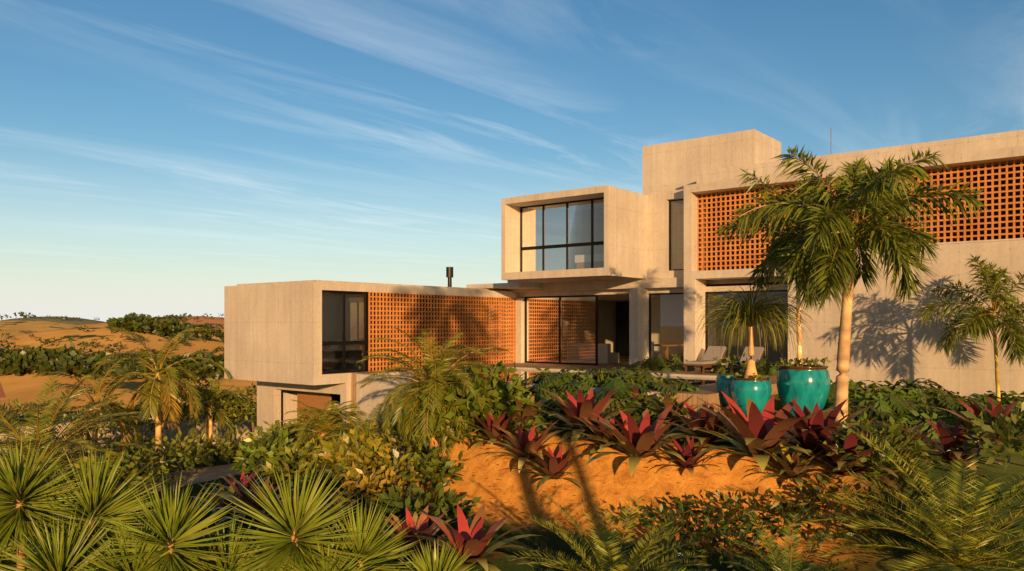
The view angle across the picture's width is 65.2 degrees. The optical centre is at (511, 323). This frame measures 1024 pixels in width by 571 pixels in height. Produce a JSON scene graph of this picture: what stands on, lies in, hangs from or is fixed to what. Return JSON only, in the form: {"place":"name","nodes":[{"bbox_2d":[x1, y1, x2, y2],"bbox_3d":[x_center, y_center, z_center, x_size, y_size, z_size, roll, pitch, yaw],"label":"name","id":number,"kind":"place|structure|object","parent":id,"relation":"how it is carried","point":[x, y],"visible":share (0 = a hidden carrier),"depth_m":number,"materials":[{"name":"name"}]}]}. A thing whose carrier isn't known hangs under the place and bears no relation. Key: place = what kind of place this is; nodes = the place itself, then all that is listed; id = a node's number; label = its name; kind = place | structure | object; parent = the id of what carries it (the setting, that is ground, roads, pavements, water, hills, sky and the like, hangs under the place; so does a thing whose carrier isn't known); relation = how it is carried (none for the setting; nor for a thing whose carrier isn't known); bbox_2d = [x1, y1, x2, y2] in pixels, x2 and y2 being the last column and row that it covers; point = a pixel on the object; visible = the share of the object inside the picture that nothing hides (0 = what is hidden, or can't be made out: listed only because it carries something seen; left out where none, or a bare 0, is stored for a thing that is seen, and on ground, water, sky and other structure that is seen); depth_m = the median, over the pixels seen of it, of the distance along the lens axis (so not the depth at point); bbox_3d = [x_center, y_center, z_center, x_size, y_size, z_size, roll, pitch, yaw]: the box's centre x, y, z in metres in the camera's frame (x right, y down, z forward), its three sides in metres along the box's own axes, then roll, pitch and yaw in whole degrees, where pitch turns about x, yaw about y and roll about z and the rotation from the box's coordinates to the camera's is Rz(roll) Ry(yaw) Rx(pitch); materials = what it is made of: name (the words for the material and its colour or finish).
{"place":"outdoors","nodes":[
{"label":"outdoors","id":0,"kind":"place"},
{"bbox_2d":[0,316,1023,570],"bbox_3d":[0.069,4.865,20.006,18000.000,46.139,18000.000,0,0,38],"label":"terrain","id":1,"kind":"structure","parent":0,"point":[660,486],"depth_m":15.21,"materials":[{"name":"orange soil"}]},
{"bbox_2d":[0,383,5,397],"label":"neighbour houses","id":2,"kind":"structure","parent":1,"relation":"on","point":[2,394],"depth_m":59.16,"materials":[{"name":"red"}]},
{"bbox_2d":[0,311,223,380],"bbox_3d":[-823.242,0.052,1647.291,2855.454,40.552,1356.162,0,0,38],"label":"distant trees","id":3,"kind":"object","parent":1,"relation":"on","point":[39,360],"visible":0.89,"depth_m":278.29,"materials":[{"name":"green plant"}]},
{"bbox_2d":[0,405,256,468],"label":"boundary wall","id":4,"kind":"structure","parent":1,"relation":"on","point":[169,433],"depth_m":34.01,"materials":[{"name":"beige paint"}]},
{"bbox_2d":[111,459,290,496],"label":"path pavers","id":5,"kind":"object","parent":1,"relation":"on","point":[204,474],"visible":0.2,"depth_m":23.67,"materials":[{"name":"grey concrete"}]},
{"bbox_2d":[16,272,1000,570],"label":"plant stems","id":6,"kind":"object","parent":1,"relation":"on","point":[842,366],"visible":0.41,"depth_m":15.56,"materials":[{"name":"brown plant"}]},
{"bbox_2d":[0,144,1023,570],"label":"garden plants","id":7,"kind":"object","parent":1,"relation":"on","point":[814,246],"visible":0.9,"depth_m":15.33,"materials":[{"name":"green plant"}]},
{"bbox_2d":[192,383,1023,570],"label":"bromeliad plants","id":8,"kind":"object","parent":1,"relation":"on","point":[763,436],"visible":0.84,"depth_m":15.23,"materials":[{"name":"red plant"}]},
{"bbox_2d":[224,129,1023,455],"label":"house","id":9,"kind":"structure","parent":1,"relation":"on","point":[606,277],"depth_m":27.48,"materials":[{"name":"concrete"}]},
{"bbox_2d":[683,346,727,373],"bbox_3d":[6.396,1.174,26.354,0.720,0.851,1.912,0,0,38],"label":"lounger","id":10,"kind":"object","parent":9,"relation":"on","point":[710,358],"visible":0.81,"depth_m":26.58,"materials":[{"name":"white fabric"}]},
{"bbox_2d":[723,347,764,371],"bbox_3d":[7.413,1.174,25.544,0.720,0.851,1.912,0,0,38],"label":"lounger","id":11,"kind":"object","parent":9,"relation":"on","point":[757,356],"visible":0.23,"depth_m":25.95,"materials":[{"name":"white fabric"}]},
{"bbox_2d":[716,371,744,407],"bbox_3d":[5.232,1.549,18.775,0.880,0.840,0.880,0,0,38],"label":"pot","id":12,"kind":"object","parent":1,"relation":"on","point":[723,383],"visible":0.45,"depth_m":18.55,"materials":[{"name":"ceramic"}]},
{"bbox_2d":[730,376,771,416],"bbox_3d":[5.369,1.641,17.976,0.900,0.880,0.900,0,0,38],"label":"pot","id":13,"kind":"object","parent":1,"relation":"on","point":[757,391],"visible":0.65,"depth_m":17.63,"materials":[{"name":"ceramic"}]},
{"bbox_2d":[776,365,830,416],"bbox_3d":[6.577,1.554,18.070,1.160,1.220,1.160,0,0,38],"label":"pot","id":14,"kind":"object","parent":1,"relation":"on","point":[809,387],"visible":0.74,"depth_m":17.62,"materials":[{"name":"ceramic"}]},
{"bbox_2d":[0,0,1023,321],"label":"sky","id":15,"kind":"structure","parent":0,"point":[157,157],"materials":[{"name":"blue"}]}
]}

